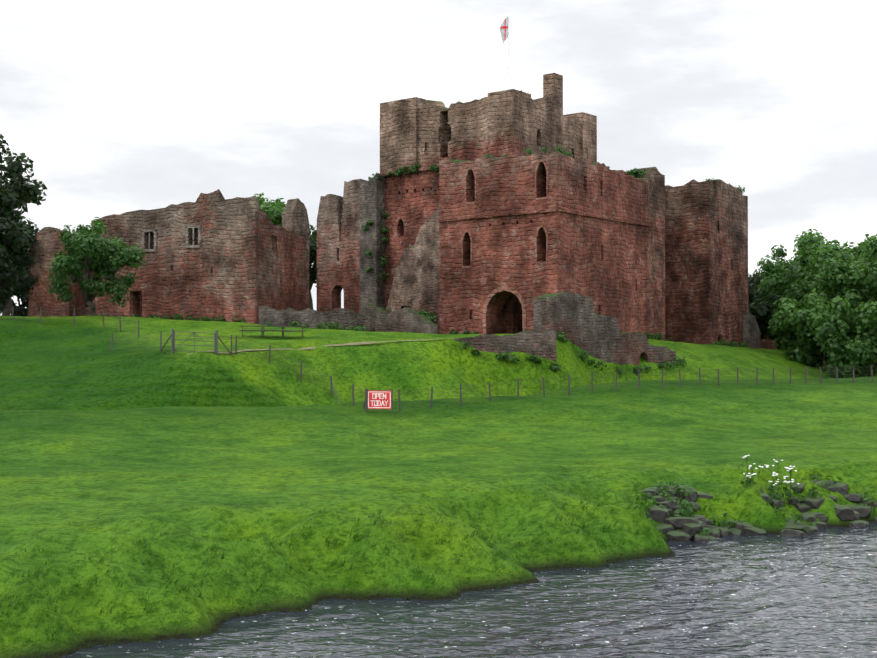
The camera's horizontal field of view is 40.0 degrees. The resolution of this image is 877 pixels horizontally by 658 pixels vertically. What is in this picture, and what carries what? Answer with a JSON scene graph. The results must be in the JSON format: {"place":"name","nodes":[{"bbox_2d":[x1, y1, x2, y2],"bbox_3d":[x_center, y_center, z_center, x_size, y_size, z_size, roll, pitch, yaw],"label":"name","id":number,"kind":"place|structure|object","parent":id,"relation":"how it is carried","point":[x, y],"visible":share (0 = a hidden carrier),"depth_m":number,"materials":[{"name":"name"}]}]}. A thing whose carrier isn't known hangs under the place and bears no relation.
{"place":"outdoors","nodes":[
{"label":"outdoors","id":0,"kind":"place"},
{"bbox_2d":[0,316,876,657],"bbox_3d":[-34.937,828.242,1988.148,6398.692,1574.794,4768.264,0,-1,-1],"label":"terrain","id":1,"kind":"structure","parent":0,"point":[92,426],"depth_m":44.99,"materials":[{"name":"green plant"}]},
{"bbox_2d":[0,266,28,315],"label":"tree","id":2,"kind":"object","parent":1,"relation":"on","point":[22,309],"depth_m":181.95,"materials":[{"name":"green plant"}]},
{"bbox_2d":[0,248,28,314],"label":"tree","id":3,"kind":"object","parent":1,"relation":"on","point":[15,283],"depth_m":137.57,"materials":[{"name":"green plant"}]},
{"bbox_2d":[0,211,38,315],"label":"tree","id":4,"kind":"object","parent":1,"relation":"on","point":[23,261],"depth_m":110.61,"materials":[{"name":"green plant"}]},
{"bbox_2d":[10,261,28,296],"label":"tree","id":5,"kind":"object","parent":1,"relation":"on","point":[17,289],"visible":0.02,"depth_m":173.53,"materials":[{"name":"green plant"}]},
{"bbox_2d":[0,134,46,270],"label":"tree","id":6,"kind":"object","parent":1,"relation":"on","point":[16,188],"depth_m":95.81,"materials":[{"name":"green plant"}]},
{"bbox_2d":[28,227,79,316],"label":"ruined tower","id":7,"kind":"structure","parent":1,"relation":"on","point":[46,246],"depth_m":110.60,"materials":[{"name":"brown stone"}]},
{"bbox_2d":[0,306,138,337],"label":"lawn fence","id":8,"kind":"object","parent":1,"relation":"on","point":[119,317],"visible":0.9,"depth_m":88.85,"materials":[{"name":"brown wood"}]},
{"bbox_2d":[80,259,89,315],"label":"castle link","id":9,"kind":"object","parent":1,"relation":"on","point":[83,308],"visible":0.02,"depth_m":110.64,"materials":[{"name":"brown stone"}]},
{"bbox_2d":[47,217,145,315],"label":"tree","id":10,"kind":"object","parent":1,"relation":"on","point":[91,243],"depth_m":95.12,"materials":[{"name":"green plant"}]},
{"bbox_2d":[110,333,170,351],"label":"fence gate","id":11,"kind":"structure","parent":1,"relation":"on","point":[135,339],"depth_m":75.51,"materials":[{"name":"wood"}]},
{"bbox_2d":[171,329,217,354],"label":"gate","id":12,"kind":"structure","parent":1,"relation":"on","point":[173,344],"depth_m":73.47,"materials":[{"name":"wood"}]},
{"bbox_2d":[160,331,231,354],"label":"gate stays","id":13,"kind":"object","parent":1,"relation":"on","point":[161,347],"visible":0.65,"depth_m":74.24,"materials":[{"name":"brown wood"}]},
{"bbox_2d":[91,189,305,323],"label":"castle range","id":14,"kind":"structure","parent":1,"relation":"on","point":[247,259],"depth_m":103.77,"materials":[{"name":"stone"}]},
{"bbox_2d":[142,225,200,251],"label":"window frames","id":15,"kind":"structure","parent":14,"relation":"attached to","point":[187,238],"depth_m":103.70,"materials":[{"name":"grey stone"}]},
{"bbox_2d":[239,326,265,336],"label":"picnic table","id":16,"kind":"object","parent":1,"relation":"on","point":[242,330],"visible":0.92,"depth_m":81.64,"materials":[{"name":"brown wood"}]},
{"bbox_2d":[263,326,282,336],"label":"picnic table","id":17,"kind":"object","parent":1,"relation":"on","point":[272,330],"visible":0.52,"depth_m":82.00,"materials":[{"name":"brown wood"}]},
{"bbox_2d":[253,192,311,255],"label":"tree","id":18,"kind":"object","parent":1,"relation":"on","point":[273,211],"depth_m":136.43,"materials":[{"name":"green plant"}]},
{"bbox_2d":[215,335,367,411],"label":"ridge fence","id":19,"kind":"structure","parent":1,"relation":"on","point":[331,379],"depth_m":74.50,"materials":[{"name":"wood"}]},
{"bbox_2d":[279,326,306,336],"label":"picnic table","id":20,"kind":"object","parent":1,"relation":"on","point":[302,330],"visible":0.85,"depth_m":81.96,"materials":[{"name":"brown wood"}]},
{"bbox_2d":[282,198,309,308],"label":"castle ruin","id":21,"kind":"object","parent":1,"relation":"on","point":[295,219],"visible":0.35,"depth_m":119.36,"materials":[{"name":"stone"}]},
{"bbox_2d":[309,224,316,308],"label":"tree","id":22,"kind":"object","parent":1,"relation":"on","point":[313,255],"depth_m":147.09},
{"bbox_2d":[259,306,374,331],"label":"low castle foundations","id":23,"kind":"object","parent":1,"relation":"on","point":[311,318],"visible":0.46,"depth_m":99.49,"materials":[{"name":"stone"}]},
{"bbox_2d":[187,338,454,354],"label":"footpath","id":24,"kind":"structure","parent":1,"relation":"on","point":[356,343],"depth_m":80.39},
{"bbox_2d":[317,179,366,312],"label":"castle ruin","id":25,"kind":"object","parent":1,"relation":"on","point":[338,244],"visible":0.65,"depth_m":114.12,"materials":[{"name":"stone"}]},
{"bbox_2d":[359,172,384,314],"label":"ruined tower wall","id":26,"kind":"structure","parent":1,"relation":"on","point":[371,283],"depth_m":111.44,"materials":[{"name":"stone"}]},
{"bbox_2d":[363,388,392,413],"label":"sign posts","id":27,"kind":"object","parent":1,"relation":"on","point":[391,401],"visible":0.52,"depth_m":64.52,"materials":[{"name":"wood"}]},
{"bbox_2d":[368,391,390,408],"bbox_3d":[-3.171,3.792,64.605,1.280,0.980,0.040,0,-1,6],"label":"open sign","id":28,"kind":"object","parent":27,"relation":"attached to","point":[377,402],"visible":0.71,"depth_m":64.58,"materials":[{"name":"red plastic"}]},
{"bbox_2d":[368,392,390,407],"bbox_3d":[-3.173,3.792,64.581,1.220,0.880,0.001,0,-1,6],"label":"sign lettering","id":29,"kind":"object","parent":28,"relation":"attached to","point":[378,400],"visible":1,"depth_m":64.58},
{"bbox_2d":[366,303,437,333],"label":"low castle foundations","id":30,"kind":"object","parent":1,"relation":"on","point":[407,319],"visible":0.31,"depth_m":100.91,"materials":[{"name":"stone"}]},
{"bbox_2d":[386,204,438,333],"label":"buttress","id":31,"kind":"structure","parent":1,"relation":"on","point":[415,285],"depth_m":105.12,"materials":[{"name":"grey stone"}]},
{"bbox_2d":[97,145,747,373],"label":"wall top ivy","id":32,"kind":"object","parent":1,"relation":"on","point":[635,172],"visible":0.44,"depth_m":101.55,"materials":[{"name":"green plant"}]},
{"bbox_2d":[385,90,579,333],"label":"castle keep","id":33,"kind":"structure","parent":1,"relation":"on","point":[458,130],"depth_m":108.51,"materials":[{"name":"stone"}]},
{"bbox_2d":[380,73,596,175],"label":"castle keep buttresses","id":34,"kind":"structure","parent":33,"relation":"attached to","point":[509,121],"depth_m":109.35,"materials":[{"name":"brown stone"}]},
{"bbox_2d":[508,15,508,89],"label":"flagpole","id":35,"kind":"object","parent":33,"relation":"on","point":[508,52],"visible":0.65,"depth_m":104.87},
{"bbox_2d":[500,17,507,43],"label":"flag","id":36,"kind":"object","parent":35,"relation":"attached to","point":[504,30],"visible":1,"depth_m":104.90,"materials":[{"name":"fabric"}]},
{"bbox_2d":[453,330,555,361],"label":"stone retaining wall","id":37,"kind":"structure","parent":1,"relation":"on","point":[542,345],"depth_m":84.00,"materials":[{"name":"stone"}]},
{"bbox_2d":[439,152,648,338],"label":"castle gatehouse","id":38,"kind":"object","parent":1,"relation":"on","point":[603,264],"visible":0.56,"depth_m":100.93,"materials":[{"name":"brown stone"}]},
{"bbox_2d":[461,160,547,333],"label":"arch surrounds","id":39,"kind":"object","parent":38,"relation":"attached to","point":[514,292],"visible":0.73,"depth_m":98.86,"materials":[{"name":"stone"}]},
{"bbox_2d":[438,208,649,226],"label":"castle gatehouse courses","id":40,"kind":"object","parent":38,"relation":"attached to","point":[545,211],"visible":0.93,"depth_m":100.30,"materials":[{"name":"brown stone"}]},
{"bbox_2d":[533,292,675,365],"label":"ruined stone wall","id":41,"kind":"structure","parent":1,"relation":"on","point":[579,321],"depth_m":89.38,"materials":[{"name":"stone"}]},
{"bbox_2d":[365,365,872,411],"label":"wire fence","id":42,"kind":"object","parent":1,"relation":"on","point":[638,375],"visible":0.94,"depth_m":74.10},
{"bbox_2d":[637,167,664,339],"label":"wall","id":43,"kind":"structure","parent":1,"relation":"on","point":[656,201],"depth_m":109.98,"materials":[{"name":"stone"}]},
{"bbox_2d":[665,179,747,345],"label":"tower","id":44,"kind":"structure","parent":1,"relation":"on","point":[706,261],"depth_m":117.94,"materials":[{"name":"stone"}]},
{"bbox_2d":[743,313,760,348],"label":"stone buttress","id":45,"kind":"structure","parent":1,"relation":"on","point":[751,335],"depth_m":121.22,"materials":[{"name":"grey stone"}]},
{"bbox_2d":[640,480,876,541],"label":"rocks","id":46,"kind":"object","parent":1,"relation":"on","point":[680,529],"visible":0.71,"depth_m":37.78,"materials":[{"name":"grey stone"}]},
{"bbox_2d":[632,471,876,535],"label":"bank weeds","id":47,"kind":"object","parent":46,"relation":"on","point":[687,511],"visible":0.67,"depth_m":37.97,"materials":[{"name":"green plant"}]},
{"bbox_2d":[742,455,799,504],"bbox_3d":[11.009,4.994,39.752,2.792,1.669,1.597,1,-2,-44],"label":"cow parsley plant","id":48,"kind":"object","parent":46,"relation":"on","point":[787,484],"depth_m":39.45,"materials":[{"name":"white plant"}]},
{"bbox_2d":[761,323,776,348],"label":"castle curtain wall","id":49,"kind":"structure","parent":1,"relation":"on","point":[767,343],"depth_m":132.96,"materials":[{"name":"stone"}]},
{"bbox_2d":[748,262,797,304],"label":"tree","id":50,"kind":"object","parent":1,"relation":"on","point":[754,281],"depth_m":136.68,"materials":[{"name":"green plant"}]},
{"bbox_2d":[748,291,798,348],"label":"tree","id":51,"kind":"object","parent":1,"relation":"on","point":[761,310],"depth_m":124.75,"materials":[{"name":"green plant"}]},
{"bbox_2d":[754,229,832,305],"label":"tree","id":52,"kind":"object","parent":1,"relation":"on","point":[777,276],"depth_m":126.63,"materials":[{"name":"green plant"}]},
{"bbox_2d":[767,288,874,368],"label":"tree","id":53,"kind":"object","parent":1,"relation":"on","point":[796,321],"depth_m":113.47,"materials":[{"name":"green plant"}]},
{"bbox_2d":[786,229,872,270],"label":"tree","id":54,"kind":"object","parent":1,"relation":"on","point":[855,251],"visible":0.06,"depth_m":148.71,"materials":[{"name":"green plant"}]},
{"bbox_2d":[804,234,876,375],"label":"tree","id":55,"kind":"object","parent":1,"relation":"on","point":[854,281],"depth_m":113.81,"materials":[{"name":"green plant"}]},
{"bbox_2d":[811,294,876,377],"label":"tree","id":56,"kind":"object","parent":1,"relation":"on","point":[849,342],"depth_m":104.52,"materials":[{"name":"green plant"}]},
{"bbox_2d":[855,238,876,269],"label":"tree","id":57,"kind":"object","parent":1,"relation":"on","point":[867,261],"depth_m":136.12,"materials":[{"name":"green plant"}]},
{"bbox_2d":[0,0,876,314],"label":"sky","id":58,"kind":"structure","parent":0,"point":[118,107],"materials":[{"name":"white"}]},
{"bbox_2d":[60,522,876,657],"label":"river water","id":59,"kind":"structure","parent":0,"point":[768,595],"depth_m":25.53,"materials":[{"name":"grey liquid"}]}
]}

